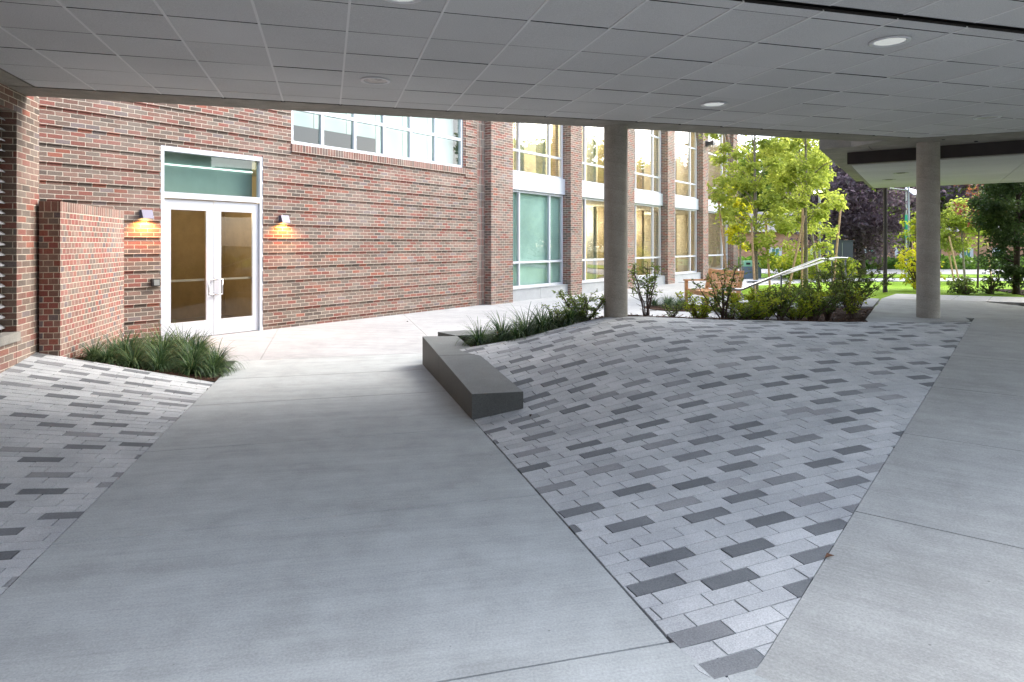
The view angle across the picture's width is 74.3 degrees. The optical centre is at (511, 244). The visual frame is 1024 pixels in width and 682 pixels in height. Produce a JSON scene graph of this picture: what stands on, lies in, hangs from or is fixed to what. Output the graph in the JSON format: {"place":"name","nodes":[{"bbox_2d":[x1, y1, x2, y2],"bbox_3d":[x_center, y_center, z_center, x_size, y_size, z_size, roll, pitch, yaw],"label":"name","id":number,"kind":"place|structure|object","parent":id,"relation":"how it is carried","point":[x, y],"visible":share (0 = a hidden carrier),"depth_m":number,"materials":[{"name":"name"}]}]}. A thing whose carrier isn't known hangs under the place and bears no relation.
{"place":"outdoors","nodes":[
{"label":"outdoors","id":0,"kind":"place"},
{"bbox_2d":[0,352,213,595],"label":"paving","id":1,"kind":"structure","parent":0,"point":[78,438],"depth_m":5.51,"materials":[{"name":"stone"}]},
{"bbox_2d":[0,353,771,681],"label":"path","id":2,"kind":"structure","parent":0,"point":[366,519],"depth_m":3.40,"materials":[{"name":"concrete"}]},
{"bbox_2d":[754,318,1023,681],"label":"ramp","id":3,"kind":"structure","parent":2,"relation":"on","point":[919,576],"depth_m":3.33,"materials":[{"name":"concrete"}]},
{"bbox_2d":[179,277,1023,361],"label":"plaza","id":4,"kind":"structure","parent":0,"point":[391,334],"depth_m":12.66,"materials":[{"name":"concrete"}]},
{"bbox_2d":[74,341,223,380],"bbox_3d":[-4.965,1.452,9.491,1.705,0.314,4.123,0,0,-24],"label":"bed","id":5,"kind":"object","parent":4,"relation":"on","point":[192,375],"visible":0.09,"depth_m":7.97,"materials":[{"name":"brown soil"}]},
{"bbox_2d":[72,333,117,361],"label":"grass clump","id":6,"kind":"object","parent":5,"relation":"on","point":[88,356],"visible":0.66,"depth_m":7.98,"materials":[{"name":"green plant"}]},
{"bbox_2d":[81,339,131,366],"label":"grass clump","id":7,"kind":"object","parent":5,"relation":"on","point":[107,356],"visible":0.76,"depth_m":7.91,"materials":[{"name":"green plant"}]},
{"bbox_2d":[97,327,151,361],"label":"grass clump","id":8,"kind":"object","parent":5,"relation":"on","point":[125,346],"visible":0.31,"depth_m":8.35,"materials":[{"name":"green plant"}]},
{"bbox_2d":[109,334,156,369],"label":"grass clump","id":9,"kind":"object","parent":5,"relation":"on","point":[137,358],"visible":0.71,"depth_m":7.99,"materials":[{"name":"green plant"}]},
{"bbox_2d":[125,344,185,371],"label":"grass clump","id":10,"kind":"object","parent":5,"relation":"on","point":[159,362],"visible":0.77,"depth_m":8.03,"materials":[{"name":"green plant"}]},
{"bbox_2d":[138,328,191,360],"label":"grass clump","id":11,"kind":"object","parent":5,"relation":"on","point":[171,344],"visible":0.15,"depth_m":8.96,"materials":[{"name":"green plant"}]},
{"bbox_2d":[135,334,195,374],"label":"grass clump","id":12,"kind":"object","parent":5,"relation":"on","point":[159,350],"visible":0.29,"depth_m":8.44,"materials":[{"name":"green plant"}]},
{"bbox_2d":[154,320,214,354],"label":"grass clump","id":13,"kind":"object","parent":5,"relation":"on","point":[179,334],"visible":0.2,"depth_m":9.45,"materials":[{"name":"green plant"}]},
{"bbox_2d":[161,343,215,377],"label":"grass clump","id":14,"kind":"object","parent":5,"relation":"on","point":[189,368],"visible":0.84,"depth_m":8.09,"materials":[{"name":"green plant"}]},
{"bbox_2d":[160,330,226,375],"bbox_3d":[-4.040,1.459,8.489,0.836,0.730,0.848,0,0,33],"label":"grass clump","id":15,"kind":"object","parent":5,"relation":"on","point":[185,351],"visible":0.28,"depth_m":8.56,"materials":[{"name":"green plant"}]},
{"bbox_2d":[168,331,229,357],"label":"grass clump","id":16,"kind":"object","parent":5,"relation":"on","point":[183,343],"visible":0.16,"depth_m":8.91,"materials":[{"name":"green plant"}]},
{"bbox_2d":[193,359,225,381],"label":"grass clump","id":17,"kind":"object","parent":5,"relation":"on","point":[209,371],"visible":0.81,"depth_m":8.12,"materials":[{"name":"green plant"}]},
{"bbox_2d":[191,347,236,376],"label":"grass clump","id":18,"kind":"object","parent":5,"relation":"on","point":[214,364],"visible":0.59,"depth_m":8.28,"materials":[{"name":"green plant"}]},
{"bbox_2d":[183,337,249,372],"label":"grass clump","id":19,"kind":"object","parent":5,"relation":"on","point":[219,357],"visible":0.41,"depth_m":8.56,"materials":[{"name":"green plant"}]},
{"bbox_2d":[683,268,743,306],"bbox_3d":[5.029,1.120,16.948,0.770,0.980,1.770,0,0,-10],"label":"wooden bench","id":20,"kind":"object","parent":4,"relation":"on","point":[707,284],"visible":0.44,"depth_m":17.16,"materials":[{"name":"brown wood"}]},
{"bbox_2d":[699,300,798,319],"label":"steps","id":21,"kind":"structure","parent":4,"relation":"on","point":[728,310],"depth_m":12.87,"materials":[{"name":"concrete"}]},
{"bbox_2d":[628,307,873,321],"bbox_3d":[3.998,1.274,10.296,6.014,0.632,2.159,0,0,-23],"label":"bed","id":22,"kind":"object","parent":4,"relation":"on","point":[842,316],"visible":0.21,"depth_m":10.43,"materials":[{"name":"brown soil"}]},
{"bbox_2d":[628,261,664,315],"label":"shrub","id":23,"kind":"object","parent":22,"relation":"on","point":[647,292],"visible":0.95,"depth_m":9.34,"materials":[{"name":"green plant"}]},
{"bbox_2d":[662,301,684,315],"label":"shrub","id":24,"kind":"object","parent":22,"relation":"on","point":[674,312],"visible":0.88,"depth_m":9.42,"materials":[{"name":"green plant"}]},
{"bbox_2d":[675,289,720,317],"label":"shrub","id":25,"kind":"object","parent":22,"relation":"on","point":[705,309],"visible":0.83,"depth_m":9.92,"materials":[{"name":"green plant"}]},
{"bbox_2d":[690,260,750,317],"bbox_3d":[2.970,0.685,9.540,0.790,0.916,0.619,0,0,-27],"label":"shrub","id":26,"kind":"object","parent":22,"relation":"on","point":[729,288],"visible":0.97,"depth_m":9.54,"materials":[{"name":"green plant"}]},
{"bbox_2d":[710,300,774,319],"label":"shrub","id":27,"kind":"object","parent":22,"relation":"on","point":[734,312],"visible":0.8,"depth_m":9.46,"materials":[{"name":"green plant"}]},
{"bbox_2d":[717,292,793,318],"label":"shrub","id":28,"kind":"object","parent":22,"relation":"on","point":[756,305],"visible":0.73,"depth_m":9.58,"materials":[{"name":"green plant"}]},
{"bbox_2d":[731,286,792,318],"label":"shrub","id":29,"kind":"object","parent":22,"relation":"on","point":[753,295],"visible":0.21,"depth_m":10.05,"materials":[{"name":"green plant"}]},
{"bbox_2d":[757,281,808,319],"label":"shrub","id":30,"kind":"object","parent":22,"relation":"on","point":[783,313],"visible":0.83,"depth_m":9.66,"materials":[{"name":"green plant"}]},
{"bbox_2d":[765,285,836,319],"bbox_3d":[4.303,0.919,10.127,0.980,0.612,0.979,0,0,35],"label":"shrub","id":31,"kind":"object","parent":22,"relation":"on","point":[802,312],"visible":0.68,"depth_m":9.98,"materials":[{"name":"green plant"}]},
{"bbox_2d":[773,278,842,320],"bbox_3d":[4.737,0.896,10.777,0.899,0.697,0.873,0,0,-42],"label":"shrub","id":32,"kind":"object","parent":22,"relation":"on","point":[790,290],"visible":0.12,"depth_m":10.76,"materials":[{"name":"green plant"}]},
{"bbox_2d":[781,282,845,320],"bbox_3d":[4.592,0.873,10.185,0.836,0.664,0.809,0,0,0],"label":"shrub","id":33,"kind":"object","parent":22,"relation":"on","point":[819,312],"visible":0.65,"depth_m":10.12,"materials":[{"name":"green plant"}]},
{"bbox_2d":[792,271,864,319],"bbox_3d":[4.955,0.804,10.550,0.975,0.781,0.838,0,0,33],"label":"shrub","id":34,"kind":"object","parent":22,"relation":"on","point":[846,285],"visible":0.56,"depth_m":10.54,"materials":[{"name":"green plant"}]},
{"bbox_2d":[810,253,896,310],"bbox_3d":[5.625,0.656,11.043,1.112,1.039,1.316,0,0,-31],"label":"shrub","id":35,"kind":"object","parent":22,"relation":"on","point":[841,266],"visible":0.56,"depth_m":11.10,"materials":[{"name":"green plant"}]},
{"bbox_2d":[833,281,876,318],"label":"shrub","id":36,"kind":"object","parent":22,"relation":"on","point":[849,303],"visible":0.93,"depth_m":10.37,"materials":[{"name":"green plant"}]},
{"bbox_2d":[722,257,834,317],"bbox_3d":[4.853,0.923,11.900,3.371,1.375,0.246,0,0,-35],"label":"handrail","id":37,"kind":"object","parent":4,"relation":"on","point":[774,276],"visible":0.45,"depth_m":11.68,"materials":[{"name":"silver metal"}]},
{"bbox_2d":[746,257,847,301],"bbox_3d":[5.683,0.933,13.287,3.098,1.355,0.082,0,0,-31],"label":"handrail","id":38,"kind":"object","parent":4,"relation":"on","point":[798,269],"visible":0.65,"depth_m":13.33,"materials":[{"name":"silver metal"}]},
{"bbox_2d":[758,245,838,279],"bbox_3d":[13.297,0.943,31.075,3.264,1.867,3.436,0,0,-40],"label":"shrub","id":39,"kind":"object","parent":4,"relation":"on","point":[780,265],"visible":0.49,"depth_m":30.71,"materials":[{"name":"green plant"}]},
{"bbox_2d":[460,316,971,681],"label":"paved mound","id":40,"kind":"object","parent":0,"point":[691,482],"visible":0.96,"depth_m":5.10,"materials":[{"name":"stone"}]},
{"bbox_2d":[604,125,627,316],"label":"concrete column","id":41,"kind":"structure","parent":40,"relation":"on","point":[616,219],"depth_m":8.88,"materials":[{"name":"grey concrete"}]},
{"bbox_2d":[741,261,752,278],"bbox_3d":[11.120,1.190,32.000,0.430,0.840,0.430,0,0,0],"label":"recycling bin","id":42,"kind":"object","parent":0,"point":[745,266],"visible":0.81,"depth_m":31.80,"materials":[{"name":"green"}]},
{"bbox_2d":[738,135,817,171],"label":"sky","id":43,"kind":"structure","parent":0,"point":[741,139],"materials":[{"name":"white"}]},
{"bbox_2d":[678,278,1023,283],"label":"path","id":44,"kind":"structure","parent":0,"point":[776,280],"depth_m":29.88,"materials":[{"name":"concrete"}]},
{"bbox_2d":[836,298,878,308],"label":"walkway","id":45,"kind":"structure","parent":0,"point":[871,303],"depth_m":12.76,"materials":[{"name":"concrete"}]},
{"bbox_2d":[738,269,1003,273],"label":"road","id":46,"kind":"structure","parent":0,"point":[890,271],"depth_m":39.61,"materials":[{"name":"grey asphalt"}]},
{"bbox_2d":[738,273,1020,277],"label":"verge","id":47,"kind":"structure","parent":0,"point":[899,275],"depth_m":34.88,"materials":[{"name":"green plant"}]},
{"bbox_2d":[824,240,853,276],"bbox_3d":[15.975,0.700,33.000,1.150,1.820,0.680,0,0,0],"label":"utility cabinet","id":48,"kind":"object","parent":47,"relation":"on","point":[845,248],"visible":0.39,"depth_m":32.70,"materials":[{"name":"grey metal"}]},
{"bbox_2d":[783,162,946,274],"bbox_3d":[18.283,-1.959,35.984,7.770,7.354,7.291,0,0,0],"label":"beech tree","id":49,"kind":"object","parent":47,"relation":"on","point":[861,223],"visible":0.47,"depth_m":34.38,"materials":[{"name":"purple plant"}]},
{"bbox_2d":[738,267,1021,269],"bbox_3d":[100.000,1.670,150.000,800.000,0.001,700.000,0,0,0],"label":"ground","id":50,"kind":"structure","parent":0,"point":[945,268],"depth_m":45.22,"materials":[{"name":"green plant"}]},
{"bbox_2d":[0,83,38,372],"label":"brick abutment","id":51,"kind":"object","parent":50,"relation":"on","point":[19,226],"visible":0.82,"depth_m":7.11,"materials":[{"name":"brick"}]},
{"bbox_2d":[0,0,1023,146],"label":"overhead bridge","id":52,"kind":"structure","parent":51,"relation":"on","point":[824,70],"depth_m":5.81,"materials":[{"name":"grey"}]},
{"bbox_2d":[360,77,389,84],"bbox_3d":[-1.320,-1.587,6.520,0.290,0.028,0.290,0,0,0],"label":"ceiling light","id":53,"kind":"object","parent":52,"relation":"attached to","point":[375,80],"visible":0.95,"depth_m":6.50,"materials":[{"name":"white paint"}]},
{"bbox_2d":[868,35,911,47],"bbox_3d":[2.900,-1.565,5.190,0.290,0.028,0.290,0,0,0],"label":"ceiling light","id":54,"kind":"object","parent":52,"relation":"attached to","point":[889,41],"visible":0.99,"depth_m":5.17,"materials":[{"name":"white paint"}]},
{"bbox_2d":[39,201,123,357],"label":"garden wall","id":55,"kind":"structure","parent":50,"relation":"on","point":[81,272],"depth_m":8.11,"materials":[{"name":"brick"}]},
{"bbox_2d":[39,97,737,343],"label":"campus building","id":56,"kind":"structure","parent":50,"relation":"on","point":[392,215],"depth_m":14.95,"materials":[{"name":"red brick"}]},
{"bbox_2d":[164,199,214,338],"bbox_3d":[-5.548,0.416,11.601,0.172,2.363,0.883,0,0,36],"label":"door","id":57,"kind":"structure","parent":56,"relation":"in","point":[169,204],"depth_m":11.67,"materials":[{"name":"white paint"}]},
{"bbox_2d":[214,201,257,334],"bbox_3d":[-5.023,0.416,12.319,0.172,2.363,0.878,0,0,36],"label":"door","id":58,"kind":"structure","parent":56,"relation":"in","point":[244,323],"depth_m":12.27,"materials":[{"name":"white paint"}]},
{"bbox_2d":[291,110,462,167],"bbox_3d":[-2.840,-3.030,15.358,0.090,2.120,5.195,0,0,36],"label":"window","id":59,"kind":"structure","parent":56,"relation":"in","point":[353,119],"depth_m":15.26,"materials":[{"name":"white paint"}]},
{"bbox_2d":[513,190,562,287],"bbox_3d":[0.665,-0.161,20.274,0.090,2.838,3.110,0,0,36],"label":"window","id":60,"kind":"structure","parent":56,"relation":"in","point":[517,262],"depth_m":20.87,"materials":[{"name":"white paint"}]},
{"bbox_2d":[513,123,562,178],"bbox_3d":[0.665,-4.030,20.274,0.090,3.920,3.110,0,0,36],"label":"window","id":61,"kind":"structure","parent":56,"relation":"in","point":[517,150],"depth_m":20.87,"materials":[{"name":"white paint"}]},
{"bbox_2d":[582,197,603,281],"bbox_3d":[2.919,-0.161,23.358,0.090,2.838,3.150,0,0,36],"label":"window","id":62,"kind":"structure","parent":56,"relation":"in","point":[584,199],"depth_m":22.66,"materials":[{"name":"white paint"}]},
{"bbox_2d":[582,126,603,184],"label":"window","id":63,"kind":"structure","parent":56,"relation":"in","point":[584,163],"depth_m":22.66,"materials":[{"name":"white paint"}]},
{"bbox_2d":[635,203,660,276],"bbox_3d":[5.155,-0.161,26.419,0.090,2.838,3.050,0,0,36],"label":"window","id":64,"kind":"structure","parent":56,"relation":"in","point":[652,257],"depth_m":27.03,"materials":[{"name":"white paint"}]},
{"bbox_2d":[635,129,660,192],"bbox_3d":[5.155,-4.030,26.419,0.090,3.920,3.050,0,0,36],"label":"window","id":65,"kind":"structure","parent":56,"relation":"in","point":[651,135],"depth_m":27.02,"materials":[{"name":"white paint"}]},
{"bbox_2d":[675,208,696,273],"bbox_3d":[7.433,-0.161,29.535,0.090,2.838,3.250,0,0,36],"label":"window","id":66,"kind":"structure","parent":56,"relation":"in","point":[689,255],"depth_m":30.23,"materials":[{"name":"white paint"}]},
{"bbox_2d":[675,132,696,198],"bbox_3d":[7.433,-4.030,29.535,0.090,3.920,3.250,0,0,36],"label":"window","id":67,"kind":"structure","parent":56,"relation":"in","point":[689,147],"depth_m":30.23,"materials":[{"name":"white paint"}]},
{"bbox_2d":[708,211,727,269],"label":"window","id":68,"kind":"structure","parent":56,"relation":"in","point":[726,226],"depth_m":33.62,"materials":[{"name":"white paint"}]},
{"bbox_2d":[422,336,522,420],"bbox_3d":[-0.549,1.482,7.695,0.478,0.495,3.044,0,0,-16],"label":"granite bench","id":69,"kind":"object","parent":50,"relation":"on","point":[474,386],"visible":0.75,"depth_m":6.95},
{"bbox_2d":[438,330,510,344],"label":"granite curb","id":70,"kind":"structure","parent":50,"relation":"on","point":[450,333],"depth_m":9.38,"materials":[{"name":"grey stone"}]},
{"bbox_2d":[716,181,753,270],"bbox_3d":[9.194,-0.476,27.502,1.382,4.373,1.586,0,0,43],"label":"yellow tree","id":71,"kind":"object","parent":50,"relation":"on","point":[730,231],"visible":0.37,"depth_m":27.41,"materials":[{"name":"green plant"}]},
{"bbox_2d":[738,143,836,211],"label":"woodland tree","id":72,"kind":"object","parent":50,"relation":"on","point":[760,192],"visible":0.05,"depth_m":80.29,"materials":[{"name":"green plant"}]},
{"bbox_2d":[814,254,860,277],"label":"shrub","id":73,"kind":"object","parent":50,"relation":"on","point":[852,266],"visible":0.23,"depth_m":31.73,"materials":[{"name":"green plant"}]},
{"bbox_2d":[834,187,915,269],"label":"ash tree","id":74,"kind":"object","parent":50,"relation":"on","point":[879,260],"visible":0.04,"depth_m":41.20,"materials":[{"name":"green plant"}]},
{"bbox_2d":[738,211,1023,258],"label":"brick hall","id":75,"kind":"structure","parent":50,"relation":"on","point":[779,238],"depth_m":69.00,"materials":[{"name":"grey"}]},
{"bbox_2d":[738,254,1023,269],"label":"ground cover","id":76,"kind":"object","parent":50,"relation":"on","point":[891,262],"visible":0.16,"depth_m":46.40,"materials":[{"name":"green plant"}]},
{"bbox_2d":[890,187,915,278],"bbox_3d":[17.209,-0.690,29.212,1.607,4.600,0.653,0,0,-5],"label":"solar pole","id":77,"kind":"object","parent":50,"relation":"on","point":[912,192],"visible":0.45,"depth_m":29.27,"materials":[{"name":"grey"}]},
{"bbox_2d":[836,173,981,267],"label":"ash tree","id":78,"kind":"object","parent":50,"relation":"on","point":[944,197],"visible":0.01,"depth_m":44.77,"materials":[{"name":"green plant"}]},
{"bbox_2d":[913,184,993,268],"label":"beech tree","id":79,"kind":"object","parent":50,"relation":"on","point":[952,196],"visible":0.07,"depth_m":43.94,"materials":[{"name":"purple plant"}]},
{"bbox_2d":[741,281,1023,304],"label":"lawn","id":80,"kind":"structure","parent":0,"point":[896,288],"depth_m":18.84,"materials":[{"name":"green plant"}]},
{"bbox_2d":[699,133,799,293],"bbox_3d":[7.298,-2.190,20.573,2.839,7.702,2.866,0,0,30],"label":"maple tree","id":81,"kind":"object","parent":80,"relation":"on","point":[765,145],"visible":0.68,"depth_m":20.32,"materials":[{"name":"green plant"}]},
{"bbox_2d":[750,222,755,291],"bbox_3d":[7.000,0.474,19.600,0.175,2.303,0.064,0,0,0],"label":"timber stake","id":82,"kind":"object","parent":80,"relation":"on","point":[752,246],"visible":0.65,"depth_m":19.58,"materials":[{"name":"brown wood"}]},
{"bbox_2d":[788,215,804,287],"bbox_3d":[8.400,0.316,20.000,0.554,2.358,0.064,0,0,0],"label":"timber stake","id":83,"kind":"object","parent":80,"relation":"on","point":[798,243],"visible":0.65,"depth_m":19.98,"materials":[{"name":"brown wood"}]},
{"bbox_2d":[759,137,836,285],"bbox_3d":[10.278,-1.409,24.478,2.760,6.166,2.653,0,0,0],"label":"maple tree","id":84,"kind":"object","parent":80,"relation":"on","point":[788,198],"visible":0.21,"depth_m":24.29,"materials":[{"name":"green plant"}]},
{"bbox_2d":[757,137,848,287],"bbox_3d":[9.088,-2.134,20.716,2.621,7.389,2.815,0,0,0],"label":"maple tree","id":85,"kind":"object","parent":80,"relation":"on","point":[796,172],"visible":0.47,"depth_m":20.50,"materials":[{"name":"green plant"}]},
{"bbox_2d":[883,188,887,292],"bbox_3d":[9.000,-1.220,16.300,0.440,4.780,0.440,0,0,0],"label":"lamp post","id":86,"kind":"object","parent":80,"relation":"on","point":[885,289],"visible":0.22,"depth_m":16.26,"materials":[{"name":"brown metal"}]},
{"bbox_2d":[893,212,915,288],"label":"shrub","id":87,"kind":"object","parent":80,"relation":"on","point":[907,234],"visible":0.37,"depth_m":17.66,"materials":[{"name":"green plant"}]},
{"bbox_2d":[894,242,945,288],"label":"shrub","id":88,"kind":"object","parent":80,"relation":"on","point":[909,266],"visible":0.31,"depth_m":16.67,"materials":[{"name":"yellow plant"}]},
{"bbox_2d":[946,274,980,292],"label":"shrub","id":89,"kind":"object","parent":80,"relation":"on","point":[958,280],"visible":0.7,"depth_m":15.57,"materials":[{"name":"green plant"}]},
{"bbox_2d":[950,279,977,294],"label":"shrub","id":90,"kind":"object","parent":80,"relation":"on","point":[967,291],"visible":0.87,"depth_m":15.18,"materials":[{"name":"green plant"}]},
{"bbox_2d":[940,195,989,279],"bbox_3d":[18.662,-0.190,28.123,2.460,3.766,2.366,0,0,-35],"label":"young tree","id":91,"kind":"object","parent":80,"relation":"on","point":[959,244],"visible":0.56,"depth_m":28.18,"materials":[{"name":"green plant"}]},
{"bbox_2d":[947,184,988,287],"bbox_3d":[14.724,-0.361,21.177,1.696,3.743,1.706,0,0,0],"label":"japanese maple","id":92,"kind":"object","parent":80,"relation":"on","point":[960,211],"visible":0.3,"depth_m":21.20,"materials":[{"name":"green plant"}]},
{"bbox_2d":[976,275,1005,293],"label":"shrub","id":93,"kind":"object","parent":80,"relation":"on","point":[992,289],"visible":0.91,"depth_m":15.37,"materials":[{"name":"green plant"}]},
{"bbox_2d":[997,289,1023,294],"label":"mulch strip","id":94,"kind":"object","parent":80,"relation":"on","point":[1009,290],"depth_m":16.32,"materials":[{"name":"brown soil"}]},
{"bbox_2d":[962,182,1023,293],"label":"hornbeam tree","id":95,"kind":"object","parent":94,"relation":"on","point":[995,216],"visible":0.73,"depth_m":15.20,"materials":[{"name":"green plant"}]},
{"bbox_2d":[819,137,1023,187],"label":"entrance canopy","id":96,"kind":"object","parent":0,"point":[987,161],"visible":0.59,"depth_m":11.27,"materials":[{"name":"concrete"}]},
{"bbox_2d":[866,298,1023,322],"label":"landing","id":97,"kind":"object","parent":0,"point":[895,310],"visible":0.82,"depth_m":11.02,"materials":[{"name":"concrete"}]},
{"bbox_2d":[916,141,939,318],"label":"concrete column","id":98,"kind":"structure","parent":97,"relation":"on","point":[927,229],"depth_m":10.15,"materials":[{"name":"grey concrete"}]},
{"bbox_2d":[884,294,1023,304],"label":"paver strip","id":99,"kind":"object","parent":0,"point":[1008,300],"visible":0.67,"depth_m":13.87,"materials":[{"name":"grey concrete"}]},
{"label":"column bed","id":100,"kind":"structure","parent":0,"visible":0},
{"bbox_2d":[456,316,495,345],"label":"grass clump","id":101,"kind":"object","parent":100,"relation":"on","point":[478,339],"visible":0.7,"depth_m":8.58,"materials":[{"name":"green plant"}]},
{"bbox_2d":[477,312,523,343],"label":"grass clump","id":102,"kind":"object","parent":100,"relation":"on","point":[498,326],"visible":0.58,"depth_m":8.64,"materials":[{"name":"green plant"}]},
{"bbox_2d":[493,316,537,341],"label":"grass clump","id":103,"kind":"object","parent":100,"relation":"on","point":[515,333],"visible":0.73,"depth_m":8.56,"materials":[{"name":"green plant"}]},
{"bbox_2d":[498,303,555,336],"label":"grass clump","id":104,"kind":"object","parent":100,"relation":"on","point":[524,323],"visible":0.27,"depth_m":8.86,"materials":[{"name":"green plant"}]},
{"bbox_2d":[520,302,569,334],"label":"grass clump","id":105,"kind":"object","parent":100,"relation":"on","point":[542,322],"visible":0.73,"depth_m":8.74,"materials":[{"name":"green plant"}]},
{"bbox_2d":[529,304,572,332],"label":"grass clump","id":106,"kind":"object","parent":100,"relation":"on","point":[554,322],"visible":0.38,"depth_m":8.88,"materials":[{"name":"green plant"}]},
{"bbox_2d":[541,302,580,326],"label":"shrub","id":107,"kind":"object","parent":100,"relation":"on","point":[558,311],"visible":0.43,"depth_m":8.98,"materials":[{"name":"green plant"}]},
{"bbox_2d":[548,302,591,329],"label":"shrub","id":108,"kind":"object","parent":100,"relation":"on","point":[568,322],"visible":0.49,"depth_m":8.91,"materials":[{"name":"green plant"}]},
{"bbox_2d":[552,289,605,321],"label":"shrub","id":109,"kind":"object","parent":100,"relation":"on","point":[585,306],"visible":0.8,"depth_m":9.13,"materials":[{"name":"green plant"}]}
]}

